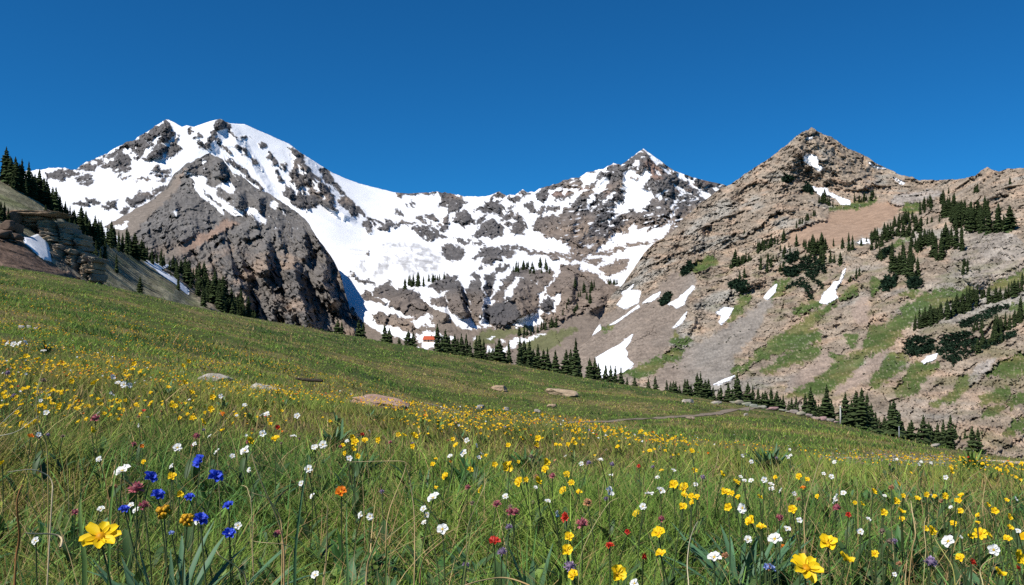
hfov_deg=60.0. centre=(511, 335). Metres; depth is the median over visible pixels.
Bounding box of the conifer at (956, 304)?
[954,293,960,313]
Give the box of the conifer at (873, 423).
[870,403,881,433]
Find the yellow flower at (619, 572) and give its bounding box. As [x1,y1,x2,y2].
[611,564,626,584]
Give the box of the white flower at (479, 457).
[471,455,483,495]
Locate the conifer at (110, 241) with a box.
[107,228,114,247]
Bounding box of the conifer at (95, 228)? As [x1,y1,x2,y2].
[91,215,101,245]
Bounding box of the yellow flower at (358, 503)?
[342,451,362,535]
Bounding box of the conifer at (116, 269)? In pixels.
[114,253,119,272]
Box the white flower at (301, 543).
[289,493,314,572]
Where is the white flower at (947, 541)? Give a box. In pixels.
[941,535,954,584]
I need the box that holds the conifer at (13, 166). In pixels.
[9,156,24,186]
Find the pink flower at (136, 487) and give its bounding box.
[127,481,151,582]
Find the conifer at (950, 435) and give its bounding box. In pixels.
[944,414,956,449]
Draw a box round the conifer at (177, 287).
[175,273,180,290]
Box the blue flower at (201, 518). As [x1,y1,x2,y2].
[193,512,207,584]
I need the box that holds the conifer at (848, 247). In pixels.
[846,233,850,250]
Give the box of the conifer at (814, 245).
[811,237,817,254]
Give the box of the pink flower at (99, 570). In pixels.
[93,548,100,584]
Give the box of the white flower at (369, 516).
[366,513,399,581]
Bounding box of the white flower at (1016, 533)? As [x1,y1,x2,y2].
[1005,497,1023,584]
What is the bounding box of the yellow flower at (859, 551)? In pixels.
[837,501,871,574]
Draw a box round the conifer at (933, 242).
[927,233,937,256]
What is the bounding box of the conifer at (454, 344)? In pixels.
[447,334,460,354]
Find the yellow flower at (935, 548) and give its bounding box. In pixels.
[924,491,941,571]
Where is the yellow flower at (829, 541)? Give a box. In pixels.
[819,533,837,584]
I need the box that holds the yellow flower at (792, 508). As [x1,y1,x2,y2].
[788,505,820,584]
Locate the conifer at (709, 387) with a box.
[706,379,713,397]
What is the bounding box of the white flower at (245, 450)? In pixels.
[240,445,262,517]
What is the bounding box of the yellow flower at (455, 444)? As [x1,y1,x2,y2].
[430,442,457,520]
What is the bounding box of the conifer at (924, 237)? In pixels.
[922,228,927,245]
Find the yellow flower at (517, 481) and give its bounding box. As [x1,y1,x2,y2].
[514,476,552,552]
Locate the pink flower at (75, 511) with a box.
[57,509,77,583]
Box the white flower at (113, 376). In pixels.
[110,374,115,397]
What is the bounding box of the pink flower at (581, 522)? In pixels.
[575,518,596,584]
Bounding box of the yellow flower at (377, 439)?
[375,437,382,494]
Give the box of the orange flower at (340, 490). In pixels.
[335,485,370,581]
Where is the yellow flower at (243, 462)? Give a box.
[227,437,253,492]
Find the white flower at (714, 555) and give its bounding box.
[707,551,721,584]
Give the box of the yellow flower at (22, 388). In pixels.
[20,386,24,413]
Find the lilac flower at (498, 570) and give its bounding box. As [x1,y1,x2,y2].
[495,523,511,584]
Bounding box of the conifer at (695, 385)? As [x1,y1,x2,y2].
[693,373,703,397]
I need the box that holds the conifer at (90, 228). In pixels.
[88,220,92,238]
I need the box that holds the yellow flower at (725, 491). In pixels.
[710,487,738,566]
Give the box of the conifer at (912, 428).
[908,420,916,441]
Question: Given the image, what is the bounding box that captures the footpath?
[411,399,760,422]
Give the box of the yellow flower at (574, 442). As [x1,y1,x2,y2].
[571,441,576,492]
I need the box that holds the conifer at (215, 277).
[210,270,218,290]
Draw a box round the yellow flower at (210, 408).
[208,406,213,449]
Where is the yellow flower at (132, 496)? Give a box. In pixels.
[125,459,145,522]
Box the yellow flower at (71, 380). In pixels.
[69,378,75,405]
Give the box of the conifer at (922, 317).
[919,312,926,327]
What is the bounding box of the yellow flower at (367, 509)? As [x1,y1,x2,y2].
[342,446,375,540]
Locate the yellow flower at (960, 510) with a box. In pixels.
[958,508,988,572]
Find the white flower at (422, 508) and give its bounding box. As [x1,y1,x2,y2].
[420,505,462,584]
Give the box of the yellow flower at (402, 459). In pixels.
[390,433,420,479]
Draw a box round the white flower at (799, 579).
[793,517,803,584]
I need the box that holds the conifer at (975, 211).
[973,204,976,222]
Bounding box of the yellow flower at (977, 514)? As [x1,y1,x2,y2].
[958,512,988,573]
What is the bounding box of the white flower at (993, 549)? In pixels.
[986,544,999,584]
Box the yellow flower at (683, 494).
[681,492,689,539]
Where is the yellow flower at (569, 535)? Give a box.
[565,531,577,581]
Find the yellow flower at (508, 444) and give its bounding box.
[505,442,510,494]
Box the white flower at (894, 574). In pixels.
[892,572,896,584]
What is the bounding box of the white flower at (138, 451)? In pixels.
[130,423,145,472]
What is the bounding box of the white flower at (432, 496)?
[405,492,438,584]
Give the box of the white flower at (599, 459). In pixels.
[591,458,612,516]
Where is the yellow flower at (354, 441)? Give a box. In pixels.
[351,438,369,486]
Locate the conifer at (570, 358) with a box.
[566,349,572,374]
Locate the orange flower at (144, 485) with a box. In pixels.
[121,444,147,501]
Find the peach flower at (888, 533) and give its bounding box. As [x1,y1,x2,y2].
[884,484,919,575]
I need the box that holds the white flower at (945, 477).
[926,475,949,531]
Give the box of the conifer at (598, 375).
[595,362,602,380]
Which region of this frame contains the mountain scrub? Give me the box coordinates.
[640,164,1011,430]
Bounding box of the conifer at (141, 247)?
[140,239,147,261]
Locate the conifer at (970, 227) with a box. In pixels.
[966,210,976,231]
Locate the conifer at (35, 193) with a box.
[28,176,39,200]
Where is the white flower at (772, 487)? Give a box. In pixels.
[768,486,785,541]
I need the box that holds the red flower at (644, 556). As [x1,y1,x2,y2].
[641,553,646,584]
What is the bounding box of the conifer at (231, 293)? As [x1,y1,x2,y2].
[229,287,237,310]
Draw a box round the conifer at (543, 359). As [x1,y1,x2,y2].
[539,349,550,369]
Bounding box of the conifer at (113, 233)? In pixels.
[109,220,116,247]
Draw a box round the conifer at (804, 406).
[801,394,807,415]
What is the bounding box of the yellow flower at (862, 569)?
[858,488,876,584]
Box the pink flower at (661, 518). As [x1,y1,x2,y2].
[653,515,676,584]
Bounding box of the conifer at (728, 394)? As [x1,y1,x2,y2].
[723,383,732,402]
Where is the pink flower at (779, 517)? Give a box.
[759,514,782,584]
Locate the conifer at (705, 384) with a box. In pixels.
[701,380,713,399]
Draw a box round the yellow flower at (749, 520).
[744,515,773,584]
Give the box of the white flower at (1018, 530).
[1015,528,1023,553]
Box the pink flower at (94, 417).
[89,414,103,463]
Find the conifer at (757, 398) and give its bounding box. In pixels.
[755,388,760,405]
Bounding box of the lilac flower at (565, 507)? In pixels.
[550,460,590,549]
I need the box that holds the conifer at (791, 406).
[789,398,793,409]
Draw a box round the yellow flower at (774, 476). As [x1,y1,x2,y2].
[773,475,797,525]
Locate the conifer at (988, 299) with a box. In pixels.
[985,286,991,303]
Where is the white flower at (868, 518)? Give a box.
[866,517,873,584]
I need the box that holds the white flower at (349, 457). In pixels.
[343,455,352,512]
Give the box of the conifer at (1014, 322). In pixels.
[1013,310,1017,327]
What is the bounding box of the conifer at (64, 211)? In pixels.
[63,200,67,221]
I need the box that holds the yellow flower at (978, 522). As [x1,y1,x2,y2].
[975,521,980,584]
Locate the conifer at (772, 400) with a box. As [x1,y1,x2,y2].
[768,388,775,406]
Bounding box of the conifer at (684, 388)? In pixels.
[682,379,687,394]
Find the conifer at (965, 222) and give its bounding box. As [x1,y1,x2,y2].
[963,206,969,230]
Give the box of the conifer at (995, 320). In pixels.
[990,315,999,335]
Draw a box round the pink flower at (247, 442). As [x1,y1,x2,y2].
[244,440,250,476]
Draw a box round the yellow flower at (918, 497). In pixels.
[903,495,921,578]
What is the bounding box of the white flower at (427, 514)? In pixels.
[424,512,454,574]
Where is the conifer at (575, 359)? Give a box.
[571,338,581,375]
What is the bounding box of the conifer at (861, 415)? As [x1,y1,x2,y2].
[852,387,871,431]
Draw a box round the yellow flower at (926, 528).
[923,525,928,582]
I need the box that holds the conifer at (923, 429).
[912,415,932,443]
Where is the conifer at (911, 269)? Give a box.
[907,258,916,276]
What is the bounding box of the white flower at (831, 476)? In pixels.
[829,474,846,527]
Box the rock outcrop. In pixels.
[10,210,108,282]
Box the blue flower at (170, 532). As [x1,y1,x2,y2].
[168,530,181,584]
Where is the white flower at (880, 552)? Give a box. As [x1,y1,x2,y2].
[878,494,903,569]
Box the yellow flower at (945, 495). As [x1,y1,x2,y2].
[935,492,967,580]
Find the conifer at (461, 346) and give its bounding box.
[457,334,464,355]
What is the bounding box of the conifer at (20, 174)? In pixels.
[17,164,23,190]
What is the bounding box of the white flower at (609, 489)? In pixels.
[597,486,618,567]
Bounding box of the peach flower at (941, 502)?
[938,499,951,559]
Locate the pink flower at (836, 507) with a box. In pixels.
[824,504,849,584]
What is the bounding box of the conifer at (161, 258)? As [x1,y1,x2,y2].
[159,248,164,267]
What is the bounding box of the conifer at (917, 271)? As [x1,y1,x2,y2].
[914,257,921,276]
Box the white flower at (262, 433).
[253,430,266,479]
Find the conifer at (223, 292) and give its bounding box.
[221,282,227,310]
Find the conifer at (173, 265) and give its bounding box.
[171,255,175,271]
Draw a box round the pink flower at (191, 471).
[190,443,209,483]
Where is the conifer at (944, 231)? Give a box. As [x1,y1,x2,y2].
[942,222,949,245]
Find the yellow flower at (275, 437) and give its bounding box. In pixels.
[271,435,295,534]
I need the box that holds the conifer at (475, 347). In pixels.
[473,336,477,354]
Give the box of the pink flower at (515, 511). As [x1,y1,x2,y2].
[492,507,519,584]
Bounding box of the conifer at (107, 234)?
[105,226,109,242]
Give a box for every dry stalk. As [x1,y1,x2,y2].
[9,469,52,584]
[13,484,22,584]
[25,532,62,548]
[36,365,48,580]
[216,550,246,584]
[217,407,235,537]
[241,485,253,584]
[252,456,284,584]
[253,493,282,584]
[255,541,293,584]
[322,505,327,584]
[345,461,406,554]
[365,527,381,584]
[405,466,414,584]
[419,539,444,584]
[466,481,486,573]
[466,577,528,584]
[578,498,617,584]
[687,521,697,584]
[707,457,717,524]
[804,454,821,554]
[908,503,915,584]
[923,519,925,584]
[933,533,955,584]
[980,557,994,584]
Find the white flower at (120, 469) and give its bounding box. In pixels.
[113,464,130,583]
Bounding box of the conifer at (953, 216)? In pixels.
[950,206,955,226]
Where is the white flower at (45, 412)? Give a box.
[43,410,49,433]
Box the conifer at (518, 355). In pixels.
[516,338,524,366]
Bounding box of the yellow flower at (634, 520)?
[621,509,638,537]
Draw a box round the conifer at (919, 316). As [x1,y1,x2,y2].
[916,307,920,324]
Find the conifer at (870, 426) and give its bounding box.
[865,394,877,431]
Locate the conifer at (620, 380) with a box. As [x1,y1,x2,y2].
[617,368,624,383]
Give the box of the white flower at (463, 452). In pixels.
[454,449,466,519]
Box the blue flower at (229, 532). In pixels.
[222,527,235,584]
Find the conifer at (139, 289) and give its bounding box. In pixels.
[136,277,143,293]
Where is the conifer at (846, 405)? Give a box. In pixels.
[835,392,849,425]
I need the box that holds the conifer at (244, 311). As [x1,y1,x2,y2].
[241,302,245,316]
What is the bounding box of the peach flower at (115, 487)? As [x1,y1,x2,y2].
[111,484,117,552]
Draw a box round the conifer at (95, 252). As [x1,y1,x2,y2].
[93,242,99,257]
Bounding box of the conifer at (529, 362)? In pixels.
[526,339,535,368]
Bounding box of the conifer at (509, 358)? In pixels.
[506,344,512,363]
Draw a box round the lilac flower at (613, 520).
[603,496,614,558]
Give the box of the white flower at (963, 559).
[959,535,966,584]
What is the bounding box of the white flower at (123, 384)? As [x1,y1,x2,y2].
[120,381,126,403]
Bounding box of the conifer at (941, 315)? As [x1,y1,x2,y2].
[940,302,943,319]
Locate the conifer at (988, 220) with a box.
[983,210,993,234]
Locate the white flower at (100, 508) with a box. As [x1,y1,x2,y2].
[57,505,104,578]
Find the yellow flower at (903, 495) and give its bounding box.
[891,493,925,578]
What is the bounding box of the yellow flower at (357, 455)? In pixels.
[350,453,366,524]
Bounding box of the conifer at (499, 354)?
[492,338,507,362]
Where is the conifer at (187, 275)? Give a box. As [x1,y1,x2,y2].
[182,261,194,287]
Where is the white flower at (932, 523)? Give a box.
[919,494,937,551]
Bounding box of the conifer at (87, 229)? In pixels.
[84,213,90,235]
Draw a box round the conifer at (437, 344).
[432,324,443,351]
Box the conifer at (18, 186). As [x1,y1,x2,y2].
[13,160,22,189]
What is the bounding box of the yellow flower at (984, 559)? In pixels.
[956,498,1001,576]
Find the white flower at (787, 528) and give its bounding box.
[780,526,792,584]
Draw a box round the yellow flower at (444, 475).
[417,472,447,544]
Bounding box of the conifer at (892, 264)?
[887,250,896,271]
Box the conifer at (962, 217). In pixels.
[960,209,963,226]
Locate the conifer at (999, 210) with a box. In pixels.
[991,202,1001,230]
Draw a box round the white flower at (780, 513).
[767,488,786,559]
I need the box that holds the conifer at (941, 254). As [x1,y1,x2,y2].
[937,241,944,260]
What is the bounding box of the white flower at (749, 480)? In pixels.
[735,478,753,529]
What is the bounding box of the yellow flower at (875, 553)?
[871,550,878,584]
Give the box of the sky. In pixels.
[0,0,1023,196]
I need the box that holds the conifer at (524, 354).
[520,340,526,366]
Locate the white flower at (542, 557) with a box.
[534,485,553,582]
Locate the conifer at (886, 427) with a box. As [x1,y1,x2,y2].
[883,401,890,434]
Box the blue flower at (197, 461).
[159,454,203,567]
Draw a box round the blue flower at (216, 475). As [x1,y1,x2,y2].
[191,469,223,584]
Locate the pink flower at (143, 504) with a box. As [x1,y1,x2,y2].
[118,500,151,584]
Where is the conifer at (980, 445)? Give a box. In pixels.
[975,427,984,453]
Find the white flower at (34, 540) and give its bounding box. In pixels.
[31,536,63,584]
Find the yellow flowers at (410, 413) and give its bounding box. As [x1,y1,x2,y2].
[0,281,1023,539]
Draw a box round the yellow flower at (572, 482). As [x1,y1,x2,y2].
[568,479,598,545]
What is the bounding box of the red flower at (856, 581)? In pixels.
[845,512,868,584]
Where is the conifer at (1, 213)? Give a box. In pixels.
[0,202,4,220]
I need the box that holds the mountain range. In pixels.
[24,119,725,364]
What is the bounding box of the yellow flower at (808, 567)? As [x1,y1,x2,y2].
[790,553,823,584]
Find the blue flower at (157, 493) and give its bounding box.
[151,489,187,584]
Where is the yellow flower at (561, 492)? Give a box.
[559,486,569,516]
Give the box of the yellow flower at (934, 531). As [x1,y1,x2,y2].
[929,525,968,584]
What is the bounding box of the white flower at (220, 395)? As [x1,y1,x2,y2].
[218,394,226,429]
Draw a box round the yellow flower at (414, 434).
[411,432,417,463]
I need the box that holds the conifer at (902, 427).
[898,412,909,438]
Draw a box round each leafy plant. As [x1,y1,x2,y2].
[34,341,62,354]
[76,522,330,584]
[115,374,143,389]
[146,380,186,400]
[300,419,366,452]
[337,450,393,478]
[439,455,503,493]
[466,544,571,584]
[494,446,552,475]
[555,474,593,491]
[616,530,680,563]
[644,522,832,584]
[743,443,789,472]
[866,525,957,584]
[931,569,1014,584]
[943,448,997,470]
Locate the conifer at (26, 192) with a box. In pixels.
[24,179,28,196]
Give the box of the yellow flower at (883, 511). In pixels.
[876,508,887,578]
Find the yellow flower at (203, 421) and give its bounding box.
[199,418,206,453]
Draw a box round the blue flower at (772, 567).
[769,563,775,584]
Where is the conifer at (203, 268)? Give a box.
[201,262,208,277]
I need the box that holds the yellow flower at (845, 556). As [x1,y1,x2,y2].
[840,551,854,584]
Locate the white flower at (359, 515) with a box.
[348,511,362,576]
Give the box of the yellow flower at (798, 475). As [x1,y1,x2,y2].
[796,473,818,553]
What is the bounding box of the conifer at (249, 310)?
[245,296,253,317]
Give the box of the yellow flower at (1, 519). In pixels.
[0,460,4,543]
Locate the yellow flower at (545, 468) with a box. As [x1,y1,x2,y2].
[541,465,558,519]
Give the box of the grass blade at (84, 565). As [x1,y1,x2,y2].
[78,487,86,584]
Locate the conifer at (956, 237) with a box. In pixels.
[950,225,959,248]
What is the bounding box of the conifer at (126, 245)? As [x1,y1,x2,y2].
[124,228,130,254]
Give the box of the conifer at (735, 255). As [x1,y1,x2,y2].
[731,248,737,265]
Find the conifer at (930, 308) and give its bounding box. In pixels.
[924,304,933,326]
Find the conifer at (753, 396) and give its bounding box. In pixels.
[750,385,757,403]
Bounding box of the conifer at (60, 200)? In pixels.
[59,196,63,212]
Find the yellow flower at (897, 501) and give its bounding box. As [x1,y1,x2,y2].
[892,497,913,550]
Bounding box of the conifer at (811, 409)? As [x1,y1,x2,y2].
[805,387,817,416]
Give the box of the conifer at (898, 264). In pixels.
[893,252,901,274]
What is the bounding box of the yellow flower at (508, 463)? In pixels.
[506,461,522,542]
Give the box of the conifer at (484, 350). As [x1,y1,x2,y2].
[480,339,487,359]
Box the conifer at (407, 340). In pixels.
[403,330,412,345]
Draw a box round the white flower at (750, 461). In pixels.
[732,460,753,502]
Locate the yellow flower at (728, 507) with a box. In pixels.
[722,503,731,584]
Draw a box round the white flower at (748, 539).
[744,535,757,584]
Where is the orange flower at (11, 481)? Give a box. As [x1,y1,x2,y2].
[3,433,33,508]
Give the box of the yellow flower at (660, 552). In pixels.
[655,548,668,584]
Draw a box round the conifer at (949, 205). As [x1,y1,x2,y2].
[945,199,952,217]
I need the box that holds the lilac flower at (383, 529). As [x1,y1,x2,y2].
[379,489,401,556]
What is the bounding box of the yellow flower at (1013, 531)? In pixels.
[1004,498,1019,561]
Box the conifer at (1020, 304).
[1016,296,1023,317]
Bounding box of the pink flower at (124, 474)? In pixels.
[122,442,143,492]
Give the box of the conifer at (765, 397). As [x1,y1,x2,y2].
[761,391,769,408]
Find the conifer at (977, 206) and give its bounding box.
[975,200,979,215]
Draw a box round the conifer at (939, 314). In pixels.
[938,303,941,319]
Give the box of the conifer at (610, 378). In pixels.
[608,365,614,382]
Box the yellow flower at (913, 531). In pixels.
[897,481,924,584]
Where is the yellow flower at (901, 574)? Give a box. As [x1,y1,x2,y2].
[881,507,905,584]
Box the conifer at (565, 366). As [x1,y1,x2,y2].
[559,350,571,373]
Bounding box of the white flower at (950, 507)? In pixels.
[938,505,951,574]
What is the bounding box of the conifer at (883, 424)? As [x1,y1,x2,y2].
[880,417,885,434]
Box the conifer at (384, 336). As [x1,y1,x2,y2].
[379,324,388,341]
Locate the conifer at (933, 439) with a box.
[929,425,936,441]
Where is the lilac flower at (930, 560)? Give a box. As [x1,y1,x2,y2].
[924,555,937,584]
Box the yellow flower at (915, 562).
[899,516,924,584]
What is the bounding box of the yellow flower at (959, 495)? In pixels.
[949,493,963,553]
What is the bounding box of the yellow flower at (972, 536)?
[968,533,977,573]
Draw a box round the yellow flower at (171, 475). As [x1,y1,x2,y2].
[135,472,176,571]
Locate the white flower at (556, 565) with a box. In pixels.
[535,499,567,583]
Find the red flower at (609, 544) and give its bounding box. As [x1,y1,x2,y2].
[606,542,613,584]
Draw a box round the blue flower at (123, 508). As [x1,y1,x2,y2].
[118,505,144,584]
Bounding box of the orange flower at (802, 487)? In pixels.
[788,486,810,553]
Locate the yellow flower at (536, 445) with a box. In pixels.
[534,442,561,528]
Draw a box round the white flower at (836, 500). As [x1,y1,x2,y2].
[817,493,840,576]
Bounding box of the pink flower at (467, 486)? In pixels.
[464,485,484,539]
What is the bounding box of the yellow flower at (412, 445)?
[395,443,417,498]
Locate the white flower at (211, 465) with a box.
[208,434,216,473]
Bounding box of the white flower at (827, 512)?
[822,472,830,526]
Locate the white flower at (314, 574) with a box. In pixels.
[311,571,318,584]
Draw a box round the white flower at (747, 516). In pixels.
[735,479,762,563]
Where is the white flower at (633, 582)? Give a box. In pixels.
[630,578,638,584]
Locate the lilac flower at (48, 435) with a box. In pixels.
[43,433,78,490]
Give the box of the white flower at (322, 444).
[306,440,326,489]
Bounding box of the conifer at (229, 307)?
[227,298,231,312]
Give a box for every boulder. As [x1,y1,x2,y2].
[0,220,15,231]
[0,230,12,238]
[6,211,22,223]
[9,233,24,240]
[14,223,23,233]
[199,373,233,381]
[251,383,276,389]
[352,394,409,409]
[491,385,507,391]
[546,388,578,396]
[547,404,556,407]
[681,399,693,402]
[734,400,743,404]
[768,407,778,410]
[789,410,798,413]
[796,411,805,415]
[819,416,826,420]
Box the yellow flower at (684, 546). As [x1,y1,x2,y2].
[679,493,698,572]
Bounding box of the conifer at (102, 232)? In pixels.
[100,220,107,245]
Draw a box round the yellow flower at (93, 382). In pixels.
[90,379,98,433]
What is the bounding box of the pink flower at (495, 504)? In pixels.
[453,500,500,583]
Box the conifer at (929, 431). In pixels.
[926,422,934,443]
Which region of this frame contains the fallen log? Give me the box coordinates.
[982,460,1022,463]
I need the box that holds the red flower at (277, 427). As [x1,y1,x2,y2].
[273,425,280,461]
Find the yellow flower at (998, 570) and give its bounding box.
[995,566,1006,584]
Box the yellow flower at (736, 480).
[733,478,742,531]
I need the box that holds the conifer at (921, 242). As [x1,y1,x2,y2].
[915,232,924,250]
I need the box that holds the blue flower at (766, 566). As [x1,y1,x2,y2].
[763,563,768,584]
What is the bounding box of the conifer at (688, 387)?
[683,380,690,395]
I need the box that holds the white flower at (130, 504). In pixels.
[106,502,141,571]
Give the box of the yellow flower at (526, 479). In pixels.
[521,477,547,535]
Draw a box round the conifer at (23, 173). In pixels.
[18,160,27,192]
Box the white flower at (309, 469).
[304,465,337,568]
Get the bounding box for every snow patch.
[24,233,51,261]
[145,260,188,293]
[592,325,600,335]
[596,334,633,377]
[610,305,639,325]
[616,284,640,308]
[642,291,660,302]
[667,285,694,308]
[673,312,686,327]
[713,375,734,384]
[715,307,733,325]
[763,284,776,299]
[803,153,825,169]
[813,186,849,204]
[819,268,845,303]
[856,239,868,243]
[869,162,885,168]
[922,353,937,363]
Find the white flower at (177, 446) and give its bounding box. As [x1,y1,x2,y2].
[170,443,181,472]
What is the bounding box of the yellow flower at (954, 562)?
[950,520,963,584]
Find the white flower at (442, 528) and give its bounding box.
[437,523,447,584]
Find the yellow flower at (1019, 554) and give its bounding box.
[1015,549,1023,584]
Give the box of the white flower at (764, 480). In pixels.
[742,476,771,558]
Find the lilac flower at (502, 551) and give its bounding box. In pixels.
[497,547,506,584]
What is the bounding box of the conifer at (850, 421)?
[843,391,869,430]
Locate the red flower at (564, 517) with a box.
[557,512,580,584]
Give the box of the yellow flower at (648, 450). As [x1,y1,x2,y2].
[635,449,651,503]
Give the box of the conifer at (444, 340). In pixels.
[441,329,450,352]
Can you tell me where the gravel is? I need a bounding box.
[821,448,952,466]
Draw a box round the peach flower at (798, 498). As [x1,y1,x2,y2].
[788,497,800,556]
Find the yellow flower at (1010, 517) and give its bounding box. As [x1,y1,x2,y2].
[991,513,1012,578]
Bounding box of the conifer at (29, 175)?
[26,162,32,196]
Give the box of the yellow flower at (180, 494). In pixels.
[160,491,183,559]
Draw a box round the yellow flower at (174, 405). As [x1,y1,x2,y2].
[171,403,184,461]
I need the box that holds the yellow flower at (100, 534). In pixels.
[79,521,121,584]
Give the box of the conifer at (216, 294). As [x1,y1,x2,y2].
[214,284,218,304]
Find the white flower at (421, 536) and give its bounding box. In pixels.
[411,520,429,561]
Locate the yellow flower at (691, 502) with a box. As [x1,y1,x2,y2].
[684,499,693,584]
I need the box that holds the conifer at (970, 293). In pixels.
[968,286,972,305]
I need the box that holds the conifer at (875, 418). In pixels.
[874,412,880,431]
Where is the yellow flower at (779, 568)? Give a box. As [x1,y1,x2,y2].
[758,494,789,584]
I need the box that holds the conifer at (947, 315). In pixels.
[944,300,950,319]
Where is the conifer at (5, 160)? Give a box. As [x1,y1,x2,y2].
[0,146,9,181]
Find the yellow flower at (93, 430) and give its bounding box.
[82,427,105,493]
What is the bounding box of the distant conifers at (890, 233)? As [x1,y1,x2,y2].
[6,173,1023,441]
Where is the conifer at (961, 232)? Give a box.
[958,221,965,249]
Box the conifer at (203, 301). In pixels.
[200,286,206,307]
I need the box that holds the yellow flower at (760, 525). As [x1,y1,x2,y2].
[756,522,766,584]
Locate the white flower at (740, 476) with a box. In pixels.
[739,475,757,550]
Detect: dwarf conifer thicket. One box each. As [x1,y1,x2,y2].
[657,291,673,305]
[679,260,694,275]
[727,278,749,294]
[779,262,801,276]
[781,171,793,182]
[782,251,799,263]
[784,276,813,300]
[797,252,827,288]
[801,181,816,194]
[874,245,890,258]
[876,271,899,291]
[901,335,935,356]
[905,275,924,289]
[933,330,979,366]
[959,303,1009,327]
[974,329,1017,349]
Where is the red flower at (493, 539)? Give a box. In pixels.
[489,535,500,584]
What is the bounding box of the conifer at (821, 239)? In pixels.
[818,232,823,252]
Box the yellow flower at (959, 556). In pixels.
[955,553,965,584]
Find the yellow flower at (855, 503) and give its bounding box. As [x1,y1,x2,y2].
[852,500,878,565]
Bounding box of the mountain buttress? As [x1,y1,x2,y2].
[104,153,355,335]
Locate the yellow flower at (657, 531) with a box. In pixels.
[651,526,664,584]
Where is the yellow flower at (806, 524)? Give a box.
[801,488,817,537]
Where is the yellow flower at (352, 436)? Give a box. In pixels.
[350,434,354,470]
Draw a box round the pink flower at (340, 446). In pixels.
[331,445,348,480]
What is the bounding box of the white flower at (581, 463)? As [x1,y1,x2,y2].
[561,461,583,496]
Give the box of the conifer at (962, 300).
[960,293,966,309]
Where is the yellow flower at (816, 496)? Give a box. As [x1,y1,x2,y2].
[812,494,839,546]
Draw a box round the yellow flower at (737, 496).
[731,494,757,554]
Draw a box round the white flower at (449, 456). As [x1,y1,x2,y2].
[447,454,469,490]
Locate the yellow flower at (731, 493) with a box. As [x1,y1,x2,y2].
[723,490,759,557]
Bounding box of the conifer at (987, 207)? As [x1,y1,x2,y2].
[984,198,990,215]
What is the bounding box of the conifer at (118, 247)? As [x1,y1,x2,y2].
[116,232,120,251]
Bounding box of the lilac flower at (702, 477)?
[700,475,705,509]
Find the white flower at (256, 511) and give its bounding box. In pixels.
[247,467,266,523]
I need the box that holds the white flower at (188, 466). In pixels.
[175,442,196,492]
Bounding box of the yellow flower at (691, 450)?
[689,448,704,546]
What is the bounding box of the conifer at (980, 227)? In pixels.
[976,210,984,233]
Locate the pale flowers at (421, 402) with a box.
[1,331,1003,482]
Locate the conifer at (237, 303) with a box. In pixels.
[236,296,240,309]
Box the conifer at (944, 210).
[941,200,947,218]
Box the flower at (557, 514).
[540,510,559,565]
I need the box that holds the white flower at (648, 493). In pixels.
[621,492,653,566]
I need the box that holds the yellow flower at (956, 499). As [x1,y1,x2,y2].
[950,498,958,582]
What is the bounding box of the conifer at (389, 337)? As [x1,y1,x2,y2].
[385,328,392,342]
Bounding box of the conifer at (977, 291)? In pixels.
[975,284,978,301]
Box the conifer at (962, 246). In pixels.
[959,234,964,251]
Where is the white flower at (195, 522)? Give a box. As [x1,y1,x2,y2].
[191,521,210,579]
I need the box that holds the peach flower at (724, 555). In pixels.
[717,552,745,584]
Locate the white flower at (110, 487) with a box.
[95,456,125,498]
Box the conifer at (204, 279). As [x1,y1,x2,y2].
[201,271,206,292]
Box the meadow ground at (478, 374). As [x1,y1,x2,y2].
[0,266,1023,584]
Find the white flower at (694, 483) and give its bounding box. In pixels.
[687,482,706,541]
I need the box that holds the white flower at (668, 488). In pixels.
[654,468,675,513]
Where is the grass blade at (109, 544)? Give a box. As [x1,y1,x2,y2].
[107,458,117,584]
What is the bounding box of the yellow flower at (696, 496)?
[690,494,723,578]
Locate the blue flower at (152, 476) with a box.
[111,471,157,570]
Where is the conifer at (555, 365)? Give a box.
[550,350,562,371]
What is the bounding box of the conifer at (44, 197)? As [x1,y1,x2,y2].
[39,178,50,205]
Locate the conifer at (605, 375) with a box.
[602,365,608,381]
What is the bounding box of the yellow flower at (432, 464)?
[407,462,434,527]
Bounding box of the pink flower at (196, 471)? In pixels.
[193,432,206,489]
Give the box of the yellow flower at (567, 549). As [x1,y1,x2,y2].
[562,544,572,583]
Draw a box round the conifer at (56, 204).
[51,188,62,210]
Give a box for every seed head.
[32,436,49,480]
[44,435,76,480]
[276,442,291,476]
[462,500,489,559]
[487,504,512,558]
[513,454,533,489]
[879,528,885,584]
[884,538,892,584]
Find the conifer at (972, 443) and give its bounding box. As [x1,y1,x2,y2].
[964,426,979,453]
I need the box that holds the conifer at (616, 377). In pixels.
[613,366,617,383]
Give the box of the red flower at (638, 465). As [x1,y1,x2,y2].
[628,464,640,513]
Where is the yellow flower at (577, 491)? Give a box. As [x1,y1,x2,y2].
[576,489,594,534]
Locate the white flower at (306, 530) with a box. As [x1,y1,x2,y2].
[295,480,320,539]
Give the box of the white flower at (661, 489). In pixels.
[643,487,664,558]
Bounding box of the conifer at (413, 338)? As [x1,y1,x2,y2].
[410,331,417,346]
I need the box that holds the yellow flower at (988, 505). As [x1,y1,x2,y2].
[981,502,998,574]
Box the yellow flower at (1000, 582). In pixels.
[998,524,1013,584]
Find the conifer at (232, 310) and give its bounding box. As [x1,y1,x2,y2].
[229,302,236,314]
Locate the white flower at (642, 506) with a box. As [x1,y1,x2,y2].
[635,503,646,582]
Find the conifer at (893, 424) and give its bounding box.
[882,399,905,438]
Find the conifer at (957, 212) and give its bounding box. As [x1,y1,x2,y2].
[953,206,960,228]

